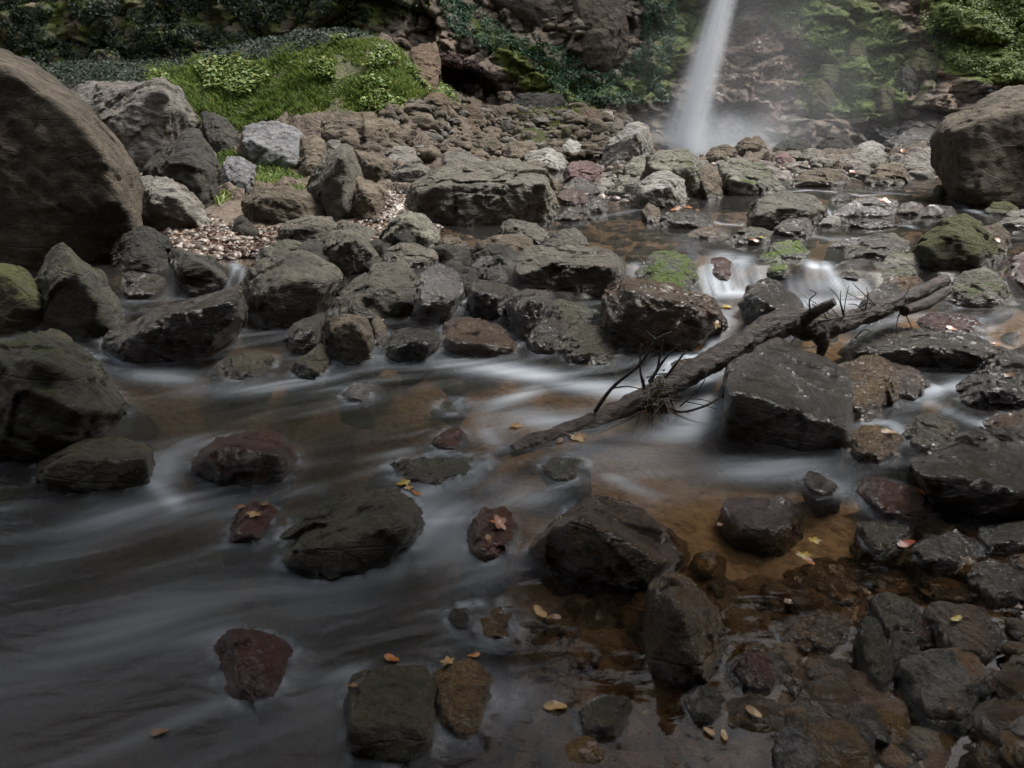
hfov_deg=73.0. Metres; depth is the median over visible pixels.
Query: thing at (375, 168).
rock
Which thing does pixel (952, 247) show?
boulder
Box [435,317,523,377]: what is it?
rock
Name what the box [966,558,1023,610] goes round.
rock
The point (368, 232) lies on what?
rock
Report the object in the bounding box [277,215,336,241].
rock
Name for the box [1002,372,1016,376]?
fallen leaf
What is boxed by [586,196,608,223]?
rock
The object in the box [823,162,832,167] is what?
stone
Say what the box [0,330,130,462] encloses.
boulder
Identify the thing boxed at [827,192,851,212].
rock
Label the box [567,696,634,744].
rock
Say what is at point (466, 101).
stone
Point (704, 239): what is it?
rock
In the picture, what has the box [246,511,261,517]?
fallen leaf
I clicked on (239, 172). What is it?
rock
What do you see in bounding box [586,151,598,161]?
rock
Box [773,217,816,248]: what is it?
rock
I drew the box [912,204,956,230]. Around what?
rock
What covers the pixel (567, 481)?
rock
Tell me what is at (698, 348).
fallen leaf
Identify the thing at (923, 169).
gravel
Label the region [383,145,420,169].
rock
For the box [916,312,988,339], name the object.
rock
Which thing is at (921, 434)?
rock
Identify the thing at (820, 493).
rock
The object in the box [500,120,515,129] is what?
stone
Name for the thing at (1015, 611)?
stone
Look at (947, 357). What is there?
rock
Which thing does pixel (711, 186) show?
rock
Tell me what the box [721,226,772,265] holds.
rock
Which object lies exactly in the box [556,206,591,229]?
rock
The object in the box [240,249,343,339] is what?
rock
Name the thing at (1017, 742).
gravel
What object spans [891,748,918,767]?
rock
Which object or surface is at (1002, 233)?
rock
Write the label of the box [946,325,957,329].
fallen leaf
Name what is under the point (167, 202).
rock
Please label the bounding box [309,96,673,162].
gravel
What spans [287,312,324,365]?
rock
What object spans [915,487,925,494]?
fallen leaf
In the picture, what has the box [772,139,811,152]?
rock
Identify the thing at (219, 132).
rock
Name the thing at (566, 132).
stone
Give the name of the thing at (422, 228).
rock
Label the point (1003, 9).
foliage
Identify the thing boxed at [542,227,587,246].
rock
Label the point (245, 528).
rock
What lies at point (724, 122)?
rock
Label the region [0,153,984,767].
water
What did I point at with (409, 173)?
rock
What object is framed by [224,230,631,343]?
gravel
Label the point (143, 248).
rock
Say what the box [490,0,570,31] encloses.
boulder
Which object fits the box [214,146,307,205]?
grass
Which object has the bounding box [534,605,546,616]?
fallen leaf
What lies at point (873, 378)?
rock
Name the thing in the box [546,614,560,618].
fallen leaf
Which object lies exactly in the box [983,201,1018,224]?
rock
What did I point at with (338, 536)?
boulder
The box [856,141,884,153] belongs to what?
rock
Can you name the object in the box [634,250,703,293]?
rock
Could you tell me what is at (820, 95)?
rock
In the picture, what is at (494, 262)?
rock
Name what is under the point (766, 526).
rock
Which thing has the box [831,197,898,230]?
rock
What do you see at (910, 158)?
rock
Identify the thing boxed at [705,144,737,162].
rock
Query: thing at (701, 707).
rock
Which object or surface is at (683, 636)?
rock
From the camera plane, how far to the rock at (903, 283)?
4.80 m
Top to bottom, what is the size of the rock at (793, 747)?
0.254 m
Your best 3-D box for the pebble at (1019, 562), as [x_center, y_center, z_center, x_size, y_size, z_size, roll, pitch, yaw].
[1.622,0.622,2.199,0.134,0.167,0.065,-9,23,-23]
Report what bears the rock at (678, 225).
on the ground at (678, 485)
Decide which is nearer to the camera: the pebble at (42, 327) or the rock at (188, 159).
the pebble at (42, 327)
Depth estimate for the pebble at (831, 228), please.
6.57 m
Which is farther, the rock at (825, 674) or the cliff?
the cliff
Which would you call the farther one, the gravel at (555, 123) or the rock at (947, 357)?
the gravel at (555, 123)
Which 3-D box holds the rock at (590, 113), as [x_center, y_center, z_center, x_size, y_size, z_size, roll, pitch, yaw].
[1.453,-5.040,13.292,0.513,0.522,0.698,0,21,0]
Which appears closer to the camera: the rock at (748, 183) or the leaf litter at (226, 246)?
the leaf litter at (226, 246)
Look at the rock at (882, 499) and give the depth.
2.46 m
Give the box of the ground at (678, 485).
[34,29,1023,640]
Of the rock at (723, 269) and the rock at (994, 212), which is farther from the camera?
the rock at (994, 212)
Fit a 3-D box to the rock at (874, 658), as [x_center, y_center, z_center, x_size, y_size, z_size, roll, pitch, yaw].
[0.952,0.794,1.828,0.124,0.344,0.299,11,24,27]
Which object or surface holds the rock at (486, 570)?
on the ground at (678, 485)
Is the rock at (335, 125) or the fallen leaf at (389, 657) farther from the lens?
the rock at (335, 125)
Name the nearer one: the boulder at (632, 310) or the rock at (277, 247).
the boulder at (632, 310)
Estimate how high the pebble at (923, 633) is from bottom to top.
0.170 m
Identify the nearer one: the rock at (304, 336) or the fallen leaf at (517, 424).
the fallen leaf at (517, 424)
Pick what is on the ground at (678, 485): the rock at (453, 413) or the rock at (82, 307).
the rock at (82, 307)
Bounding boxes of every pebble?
[37,320,48,331]
[442,381,466,401]
[776,151,791,163]
[816,216,841,239]
[914,619,934,651]
[932,185,946,204]
[944,294,955,313]
[1014,556,1023,570]
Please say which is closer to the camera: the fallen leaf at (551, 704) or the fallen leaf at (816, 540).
the fallen leaf at (551, 704)
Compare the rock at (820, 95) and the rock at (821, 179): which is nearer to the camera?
the rock at (821, 179)
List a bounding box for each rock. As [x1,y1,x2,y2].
[0,263,43,337]
[34,242,126,364]
[45,328,105,370]
[98,285,248,378]
[108,225,171,277]
[108,271,168,315]
[141,175,211,230]
[142,128,222,208]
[165,248,230,300]
[190,430,297,487]
[201,111,238,154]
[209,350,279,396]
[213,628,293,702]
[220,156,255,192]
[228,500,277,542]
[232,215,259,236]
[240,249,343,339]
[241,120,303,172]
[241,185,326,224]
[254,239,301,262]
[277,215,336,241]
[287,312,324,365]
[289,343,331,394]
[297,135,326,177]
[307,143,363,221]
[320,111,376,141]
[320,228,379,280]
[322,314,376,387]
[324,261,417,334]
[325,139,340,153]
[337,219,375,238]
[341,383,373,402]
[351,176,385,218]
[355,150,392,182]
[358,116,401,142]
[371,316,386,369]
[375,370,401,393]
[379,211,439,247]
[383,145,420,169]
[383,243,439,276]
[383,327,442,385]
[386,163,430,182]
[389,457,495,496]
[406,263,464,336]
[408,42,441,90]
[425,89,449,115]
[430,400,471,426]
[431,653,437,661]
[433,426,468,457]
[433,657,498,767]
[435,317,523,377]
[437,235,468,245]
[439,149,482,166]
[445,607,473,659]
[459,506,518,602]
[462,104,481,128]
[465,233,533,266]
[465,279,519,322]
[469,123,481,131]
[469,605,533,667]
[470,243,516,286]
[475,137,502,155]
[490,55,538,91]
[498,219,548,244]
[501,140,537,161]
[504,288,555,361]
[510,92,564,108]
[514,244,626,309]
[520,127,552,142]
[523,147,566,178]
[523,317,568,372]
[537,457,591,510]
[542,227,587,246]
[551,324,632,389]
[553,299,599,328]
[556,188,589,207]
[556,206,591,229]
[562,139,586,161]
[562,160,601,185]
[562,178,600,199]
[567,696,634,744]
[579,107,598,120]
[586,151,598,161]
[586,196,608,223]
[601,121,652,167]
[608,175,630,196]
[622,155,645,177]
[629,170,686,216]
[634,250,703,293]
[640,572,728,691]
[641,203,660,235]
[645,148,705,208]
[660,209,714,241]
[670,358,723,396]
[681,686,725,729]
[686,226,730,252]
[688,549,726,579]
[700,163,723,210]
[702,257,734,296]
[705,107,753,143]
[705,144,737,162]
[717,157,785,208]
[717,496,803,556]
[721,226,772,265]
[728,651,775,694]
[733,135,767,155]
[737,278,804,349]
[746,190,828,238]
[748,98,786,127]
[752,240,809,290]
[767,609,853,655]
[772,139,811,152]
[772,726,818,767]
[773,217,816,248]
[786,167,846,199]
[792,148,824,161]
[799,471,841,517]
[802,78,834,119]
[806,664,847,685]
[815,64,840,90]
[816,133,852,149]
[824,236,870,263]
[825,258,878,293]
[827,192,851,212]
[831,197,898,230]
[837,327,1008,392]
[838,151,887,163]
[838,354,899,427]
[841,424,903,493]
[843,233,910,262]
[845,218,897,238]
[846,40,873,65]
[852,284,901,332]
[853,520,910,572]
[853,616,896,693]
[854,477,942,531]
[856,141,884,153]
[864,161,909,195]
[865,591,922,638]
[866,252,924,290]
[871,275,922,291]
[872,85,899,128]
[882,127,933,152]
[886,363,930,423]
[886,630,921,667]
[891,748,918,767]
[893,67,919,103]
[895,647,993,735]
[896,201,924,228]
[897,152,930,164]
[897,413,958,483]
[899,105,959,128]
[903,48,938,81]
[903,529,985,577]
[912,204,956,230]
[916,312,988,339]
[921,601,1006,667]
[940,344,1023,430]
[943,267,1014,325]
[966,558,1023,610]
[976,521,1023,556]
[980,409,1023,433]
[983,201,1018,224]
[984,223,1011,272]
[998,209,1023,242]
[1002,252,1023,310]
[1008,716,1023,739]
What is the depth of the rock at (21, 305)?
4.17 m
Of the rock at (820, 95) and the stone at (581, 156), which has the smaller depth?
the stone at (581, 156)
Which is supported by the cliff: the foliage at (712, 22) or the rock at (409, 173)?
the foliage at (712, 22)
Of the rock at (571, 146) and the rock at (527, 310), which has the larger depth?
the rock at (571, 146)
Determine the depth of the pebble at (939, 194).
8.32 m
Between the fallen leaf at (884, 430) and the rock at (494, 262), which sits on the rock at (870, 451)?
the fallen leaf at (884, 430)
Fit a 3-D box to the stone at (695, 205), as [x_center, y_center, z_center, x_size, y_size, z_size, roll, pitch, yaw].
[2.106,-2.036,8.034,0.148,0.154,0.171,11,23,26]
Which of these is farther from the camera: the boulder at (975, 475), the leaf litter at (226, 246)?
the leaf litter at (226, 246)
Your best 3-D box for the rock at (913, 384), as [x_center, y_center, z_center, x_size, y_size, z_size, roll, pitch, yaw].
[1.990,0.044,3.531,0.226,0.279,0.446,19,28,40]
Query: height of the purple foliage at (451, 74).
0.890 m
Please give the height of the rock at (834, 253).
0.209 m
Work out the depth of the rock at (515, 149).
11.30 m
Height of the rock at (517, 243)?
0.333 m
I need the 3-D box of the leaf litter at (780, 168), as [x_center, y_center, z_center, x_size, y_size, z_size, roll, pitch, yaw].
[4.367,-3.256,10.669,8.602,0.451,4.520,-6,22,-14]
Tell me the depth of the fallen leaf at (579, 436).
2.98 m
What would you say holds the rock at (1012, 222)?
on the ground at (678, 485)
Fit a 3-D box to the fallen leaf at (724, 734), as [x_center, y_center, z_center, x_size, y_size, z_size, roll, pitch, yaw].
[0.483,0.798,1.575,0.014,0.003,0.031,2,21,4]
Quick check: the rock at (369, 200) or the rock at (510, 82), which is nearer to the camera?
the rock at (369, 200)
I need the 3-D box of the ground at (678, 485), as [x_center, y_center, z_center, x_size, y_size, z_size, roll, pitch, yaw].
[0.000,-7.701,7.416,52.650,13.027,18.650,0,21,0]
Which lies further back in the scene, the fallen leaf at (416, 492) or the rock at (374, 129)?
the rock at (374, 129)
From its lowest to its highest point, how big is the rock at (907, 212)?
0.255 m
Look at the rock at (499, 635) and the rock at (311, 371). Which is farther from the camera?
the rock at (311, 371)
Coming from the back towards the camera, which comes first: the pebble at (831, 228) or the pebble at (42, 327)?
the pebble at (831, 228)
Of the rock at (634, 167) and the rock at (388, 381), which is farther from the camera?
the rock at (634, 167)
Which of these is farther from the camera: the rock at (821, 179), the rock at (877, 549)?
the rock at (821, 179)
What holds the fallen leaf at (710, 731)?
on the water
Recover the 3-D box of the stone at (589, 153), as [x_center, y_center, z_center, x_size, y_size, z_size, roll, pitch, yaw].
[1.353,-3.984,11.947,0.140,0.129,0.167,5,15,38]
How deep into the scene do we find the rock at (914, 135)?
13.74 m
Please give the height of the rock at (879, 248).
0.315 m
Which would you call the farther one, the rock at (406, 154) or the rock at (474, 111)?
the rock at (474, 111)
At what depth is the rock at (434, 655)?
1.88 m
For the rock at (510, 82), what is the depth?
15.01 m
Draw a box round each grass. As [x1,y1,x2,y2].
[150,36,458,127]
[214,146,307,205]
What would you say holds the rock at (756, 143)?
on the ground at (678, 485)
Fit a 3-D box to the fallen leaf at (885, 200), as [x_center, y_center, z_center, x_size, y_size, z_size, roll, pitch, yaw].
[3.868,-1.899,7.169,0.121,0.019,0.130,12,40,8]
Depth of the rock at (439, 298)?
4.36 m
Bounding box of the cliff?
[0,0,1023,148]
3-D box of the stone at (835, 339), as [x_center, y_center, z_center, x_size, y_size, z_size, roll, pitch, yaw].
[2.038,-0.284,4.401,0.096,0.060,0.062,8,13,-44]
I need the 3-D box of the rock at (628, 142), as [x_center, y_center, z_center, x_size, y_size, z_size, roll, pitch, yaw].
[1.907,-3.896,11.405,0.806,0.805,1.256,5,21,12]
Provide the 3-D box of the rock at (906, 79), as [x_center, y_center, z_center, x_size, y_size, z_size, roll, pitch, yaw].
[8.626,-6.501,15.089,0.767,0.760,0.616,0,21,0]
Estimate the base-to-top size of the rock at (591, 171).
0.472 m
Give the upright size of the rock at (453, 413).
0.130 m
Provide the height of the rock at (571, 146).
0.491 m
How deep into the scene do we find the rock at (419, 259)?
5.10 m
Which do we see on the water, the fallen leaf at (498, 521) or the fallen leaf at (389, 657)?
the fallen leaf at (389, 657)
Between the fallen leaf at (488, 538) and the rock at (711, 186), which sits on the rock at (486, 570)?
the fallen leaf at (488, 538)
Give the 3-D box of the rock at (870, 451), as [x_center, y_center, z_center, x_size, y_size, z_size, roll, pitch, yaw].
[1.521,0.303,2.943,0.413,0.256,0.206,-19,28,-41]
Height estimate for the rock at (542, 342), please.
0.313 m
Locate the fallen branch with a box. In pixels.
[509,274,951,456]
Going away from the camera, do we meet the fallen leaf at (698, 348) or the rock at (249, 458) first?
the rock at (249, 458)
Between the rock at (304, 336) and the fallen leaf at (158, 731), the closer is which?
the fallen leaf at (158, 731)
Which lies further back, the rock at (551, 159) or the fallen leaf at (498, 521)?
the rock at (551, 159)
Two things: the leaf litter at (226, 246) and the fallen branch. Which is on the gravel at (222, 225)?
the leaf litter at (226, 246)
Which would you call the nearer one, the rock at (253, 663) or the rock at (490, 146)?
the rock at (253, 663)
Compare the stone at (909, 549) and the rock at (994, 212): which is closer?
the stone at (909, 549)
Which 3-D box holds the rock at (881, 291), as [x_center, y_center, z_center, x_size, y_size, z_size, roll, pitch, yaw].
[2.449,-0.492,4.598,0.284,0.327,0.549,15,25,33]
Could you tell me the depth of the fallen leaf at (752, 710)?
1.62 m
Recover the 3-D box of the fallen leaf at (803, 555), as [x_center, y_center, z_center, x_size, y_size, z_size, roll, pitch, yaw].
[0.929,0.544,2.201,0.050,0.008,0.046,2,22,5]
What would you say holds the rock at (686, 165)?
on the ground at (678, 485)
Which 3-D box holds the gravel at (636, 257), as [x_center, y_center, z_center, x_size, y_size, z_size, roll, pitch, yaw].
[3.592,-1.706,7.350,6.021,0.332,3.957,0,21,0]
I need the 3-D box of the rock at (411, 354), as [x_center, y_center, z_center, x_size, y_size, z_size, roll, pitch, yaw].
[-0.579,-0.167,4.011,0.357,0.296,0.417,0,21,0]
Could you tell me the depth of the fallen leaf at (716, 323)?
3.91 m
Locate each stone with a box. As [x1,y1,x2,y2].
[197,240,206,244]
[429,103,439,111]
[461,98,470,103]
[496,443,509,456]
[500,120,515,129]
[561,126,571,138]
[577,152,584,159]
[586,149,593,156]
[688,201,699,211]
[717,216,725,221]
[752,600,766,610]
[819,239,828,243]
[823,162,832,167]
[830,336,837,342]
[845,180,855,190]
[905,546,913,552]
[1000,332,1018,341]
[1011,607,1023,616]
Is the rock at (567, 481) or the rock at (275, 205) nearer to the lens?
the rock at (567, 481)
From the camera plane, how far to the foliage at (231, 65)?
11.01 m
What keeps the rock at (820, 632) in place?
on the ground at (678, 485)
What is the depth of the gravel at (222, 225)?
5.67 m
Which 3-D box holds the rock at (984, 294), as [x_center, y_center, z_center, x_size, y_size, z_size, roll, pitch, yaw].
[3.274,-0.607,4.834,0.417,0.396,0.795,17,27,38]
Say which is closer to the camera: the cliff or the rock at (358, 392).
the rock at (358, 392)
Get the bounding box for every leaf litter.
[159,210,469,256]
[559,152,936,207]
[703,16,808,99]
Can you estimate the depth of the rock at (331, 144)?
9.79 m
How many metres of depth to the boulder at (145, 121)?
9.46 m
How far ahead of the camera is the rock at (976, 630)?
1.84 m
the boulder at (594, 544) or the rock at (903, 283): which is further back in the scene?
the rock at (903, 283)
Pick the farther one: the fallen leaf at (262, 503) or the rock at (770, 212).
the rock at (770, 212)
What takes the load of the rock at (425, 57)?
on the ground at (678, 485)
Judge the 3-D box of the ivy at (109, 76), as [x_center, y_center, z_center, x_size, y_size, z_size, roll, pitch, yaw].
[-5.593,-5.369,11.617,6.439,1.227,2.007,0,21,0]
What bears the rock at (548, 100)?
on the ground at (678, 485)
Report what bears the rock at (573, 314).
on the ground at (678, 485)
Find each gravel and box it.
[158,212,478,260]
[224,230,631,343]
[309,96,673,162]
[370,189,409,222]
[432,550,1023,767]
[513,104,602,125]
[541,559,1023,767]
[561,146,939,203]
[587,195,1023,266]
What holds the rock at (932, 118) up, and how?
on the ground at (678, 485)
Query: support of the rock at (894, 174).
on the ground at (678, 485)
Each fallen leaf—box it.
[150,728,167,735]
[233,504,244,509]
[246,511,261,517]
[258,500,268,505]
[346,682,356,686]
[384,653,398,660]
[397,478,409,484]
[411,490,420,494]
[440,656,454,665]
[467,652,479,656]
[486,534,491,543]
[490,515,505,529]
[510,421,522,427]
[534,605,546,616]
[543,700,566,709]
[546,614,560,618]
[569,432,586,441]
[690,345,702,351]
[703,727,714,734]
[712,320,720,328]
[721,729,727,739]
[746,705,761,716]
[784,598,793,603]
[796,550,812,559]
[805,556,814,564]
[808,537,821,543]
[880,198,890,202]
[881,428,896,432]
[897,539,915,546]
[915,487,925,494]
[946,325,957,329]
[951,615,961,620]
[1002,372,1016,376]
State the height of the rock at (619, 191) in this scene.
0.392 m
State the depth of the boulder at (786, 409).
2.96 m
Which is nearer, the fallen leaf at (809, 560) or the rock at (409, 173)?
the fallen leaf at (809, 560)
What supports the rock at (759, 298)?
on the ground at (678, 485)
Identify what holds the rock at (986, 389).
on the ground at (678, 485)
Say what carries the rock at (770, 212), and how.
on the ground at (678, 485)
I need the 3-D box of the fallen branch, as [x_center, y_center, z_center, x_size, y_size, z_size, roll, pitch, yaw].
[1.353,-0.169,3.549,3.090,0.611,0.379,-14,25,-32]
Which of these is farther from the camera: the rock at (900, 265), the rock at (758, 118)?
the rock at (758, 118)
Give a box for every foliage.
[145,33,456,112]
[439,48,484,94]
[767,0,934,118]
[919,0,1023,85]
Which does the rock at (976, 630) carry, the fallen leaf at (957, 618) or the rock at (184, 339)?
the fallen leaf at (957, 618)
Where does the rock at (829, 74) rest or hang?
on the cliff
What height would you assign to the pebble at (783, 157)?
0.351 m
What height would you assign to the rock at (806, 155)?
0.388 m
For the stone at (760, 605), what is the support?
on the ground at (678, 485)
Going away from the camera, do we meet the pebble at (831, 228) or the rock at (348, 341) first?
the rock at (348, 341)
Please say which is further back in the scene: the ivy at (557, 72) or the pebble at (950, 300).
the ivy at (557, 72)
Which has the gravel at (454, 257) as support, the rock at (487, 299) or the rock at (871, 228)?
the rock at (487, 299)
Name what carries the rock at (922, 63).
on the cliff
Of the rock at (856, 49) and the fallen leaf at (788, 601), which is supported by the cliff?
the rock at (856, 49)
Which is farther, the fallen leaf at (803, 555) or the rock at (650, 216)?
the rock at (650, 216)
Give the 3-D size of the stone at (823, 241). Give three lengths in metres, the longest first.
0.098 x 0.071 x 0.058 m
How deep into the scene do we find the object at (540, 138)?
12.51 m
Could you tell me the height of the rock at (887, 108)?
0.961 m
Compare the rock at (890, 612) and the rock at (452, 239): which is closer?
the rock at (890, 612)
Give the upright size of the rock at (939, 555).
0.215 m
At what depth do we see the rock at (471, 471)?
2.71 m
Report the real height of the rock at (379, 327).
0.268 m
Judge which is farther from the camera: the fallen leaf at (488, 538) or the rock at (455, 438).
the rock at (455, 438)
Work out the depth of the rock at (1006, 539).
2.27 m
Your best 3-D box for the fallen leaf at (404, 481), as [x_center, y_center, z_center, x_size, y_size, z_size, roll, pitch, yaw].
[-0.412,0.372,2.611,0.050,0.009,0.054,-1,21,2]
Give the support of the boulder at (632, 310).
on the ground at (678, 485)
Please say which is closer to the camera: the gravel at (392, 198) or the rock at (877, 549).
the rock at (877, 549)
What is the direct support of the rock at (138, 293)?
on the ground at (678, 485)
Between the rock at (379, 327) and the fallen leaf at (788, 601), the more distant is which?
the rock at (379, 327)
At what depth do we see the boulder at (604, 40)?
14.90 m
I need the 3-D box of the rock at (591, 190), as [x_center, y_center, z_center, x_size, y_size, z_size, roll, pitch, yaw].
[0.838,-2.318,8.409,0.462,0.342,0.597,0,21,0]
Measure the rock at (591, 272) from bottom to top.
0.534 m
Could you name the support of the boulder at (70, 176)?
on the ground at (678, 485)
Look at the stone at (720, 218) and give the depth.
7.58 m
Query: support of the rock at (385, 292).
on the ground at (678, 485)
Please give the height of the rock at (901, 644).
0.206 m
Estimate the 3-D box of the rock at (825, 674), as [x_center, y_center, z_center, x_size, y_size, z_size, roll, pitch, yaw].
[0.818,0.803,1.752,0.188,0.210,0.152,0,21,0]
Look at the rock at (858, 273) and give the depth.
4.94 m
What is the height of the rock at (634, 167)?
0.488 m
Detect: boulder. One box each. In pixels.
[0,48,143,277]
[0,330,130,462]
[34,437,155,492]
[71,77,200,172]
[279,487,424,580]
[343,664,437,767]
[405,158,560,238]
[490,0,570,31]
[514,494,690,598]
[568,0,629,72]
[598,275,728,373]
[716,337,856,479]
[908,426,1023,524]
[911,214,1000,282]
[929,85,1023,219]
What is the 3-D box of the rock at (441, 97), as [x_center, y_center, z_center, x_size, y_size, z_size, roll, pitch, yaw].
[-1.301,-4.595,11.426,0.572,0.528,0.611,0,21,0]
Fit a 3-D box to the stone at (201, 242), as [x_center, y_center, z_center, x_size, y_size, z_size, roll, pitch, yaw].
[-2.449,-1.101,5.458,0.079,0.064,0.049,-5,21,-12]
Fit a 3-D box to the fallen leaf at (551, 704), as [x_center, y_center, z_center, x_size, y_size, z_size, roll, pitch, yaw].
[0.103,0.767,1.653,0.058,0.006,0.026,0,22,2]
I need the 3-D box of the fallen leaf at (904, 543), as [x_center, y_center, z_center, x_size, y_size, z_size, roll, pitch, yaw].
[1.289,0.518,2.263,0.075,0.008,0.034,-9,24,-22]
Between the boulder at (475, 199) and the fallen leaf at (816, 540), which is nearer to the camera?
the fallen leaf at (816, 540)
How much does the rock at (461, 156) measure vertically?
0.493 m
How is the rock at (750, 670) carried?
on the ground at (678, 485)
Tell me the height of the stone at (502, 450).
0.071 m
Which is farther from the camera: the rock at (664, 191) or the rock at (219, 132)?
the rock at (219, 132)
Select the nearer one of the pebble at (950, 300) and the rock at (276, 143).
the pebble at (950, 300)
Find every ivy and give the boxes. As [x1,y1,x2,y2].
[0,0,421,65]
[35,26,372,85]
[436,0,680,106]
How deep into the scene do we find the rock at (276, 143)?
9.50 m
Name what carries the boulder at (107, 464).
on the ground at (678, 485)
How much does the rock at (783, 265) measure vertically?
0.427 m
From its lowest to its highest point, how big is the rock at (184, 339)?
0.724 m
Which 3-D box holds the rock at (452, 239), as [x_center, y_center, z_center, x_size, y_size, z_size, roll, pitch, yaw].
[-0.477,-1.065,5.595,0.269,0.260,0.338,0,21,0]
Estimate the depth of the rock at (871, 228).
6.47 m
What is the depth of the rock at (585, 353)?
3.86 m
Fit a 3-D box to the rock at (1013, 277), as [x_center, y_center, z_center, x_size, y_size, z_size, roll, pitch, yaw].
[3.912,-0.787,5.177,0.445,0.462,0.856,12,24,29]
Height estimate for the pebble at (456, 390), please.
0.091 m
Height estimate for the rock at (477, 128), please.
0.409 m
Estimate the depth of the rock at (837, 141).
13.27 m
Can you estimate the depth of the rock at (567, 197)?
7.80 m
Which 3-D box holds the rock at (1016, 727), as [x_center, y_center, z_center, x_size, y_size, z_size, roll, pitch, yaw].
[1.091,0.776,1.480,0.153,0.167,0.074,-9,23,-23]
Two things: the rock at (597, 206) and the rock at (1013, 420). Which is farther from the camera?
the rock at (597, 206)
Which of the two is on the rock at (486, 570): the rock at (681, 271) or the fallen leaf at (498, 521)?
the fallen leaf at (498, 521)
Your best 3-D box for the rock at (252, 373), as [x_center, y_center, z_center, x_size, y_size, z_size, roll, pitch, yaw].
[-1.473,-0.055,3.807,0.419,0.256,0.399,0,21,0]
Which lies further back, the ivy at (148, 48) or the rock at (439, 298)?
the ivy at (148, 48)
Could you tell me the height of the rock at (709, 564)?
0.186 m
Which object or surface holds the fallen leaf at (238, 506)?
on the rock at (245, 528)
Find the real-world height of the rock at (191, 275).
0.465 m
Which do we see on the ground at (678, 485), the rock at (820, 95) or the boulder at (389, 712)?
the boulder at (389, 712)
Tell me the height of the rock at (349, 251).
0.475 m
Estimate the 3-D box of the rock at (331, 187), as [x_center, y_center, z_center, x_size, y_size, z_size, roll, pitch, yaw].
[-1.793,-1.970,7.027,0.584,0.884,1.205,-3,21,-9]
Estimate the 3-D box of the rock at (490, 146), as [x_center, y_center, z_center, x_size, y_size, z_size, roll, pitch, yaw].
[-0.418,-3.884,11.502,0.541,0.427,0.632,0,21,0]
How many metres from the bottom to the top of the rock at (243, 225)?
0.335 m
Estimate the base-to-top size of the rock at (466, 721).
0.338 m
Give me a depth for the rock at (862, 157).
10.51 m
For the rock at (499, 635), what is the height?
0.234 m
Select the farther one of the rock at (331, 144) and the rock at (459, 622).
the rock at (331, 144)
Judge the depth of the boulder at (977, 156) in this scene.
7.45 m
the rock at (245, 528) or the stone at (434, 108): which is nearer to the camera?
the rock at (245, 528)
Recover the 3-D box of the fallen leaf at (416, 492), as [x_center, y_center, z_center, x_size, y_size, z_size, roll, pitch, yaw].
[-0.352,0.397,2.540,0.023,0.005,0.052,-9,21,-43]
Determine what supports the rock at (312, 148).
on the ground at (678, 485)
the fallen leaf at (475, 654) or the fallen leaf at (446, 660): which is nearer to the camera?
the fallen leaf at (446, 660)
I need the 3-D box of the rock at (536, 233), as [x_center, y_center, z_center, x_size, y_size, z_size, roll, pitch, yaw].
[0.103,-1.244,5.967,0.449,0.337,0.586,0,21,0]
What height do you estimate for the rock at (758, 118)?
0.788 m
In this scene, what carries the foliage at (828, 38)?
on the cliff
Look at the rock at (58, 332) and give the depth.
3.90 m
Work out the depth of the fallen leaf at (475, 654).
1.80 m

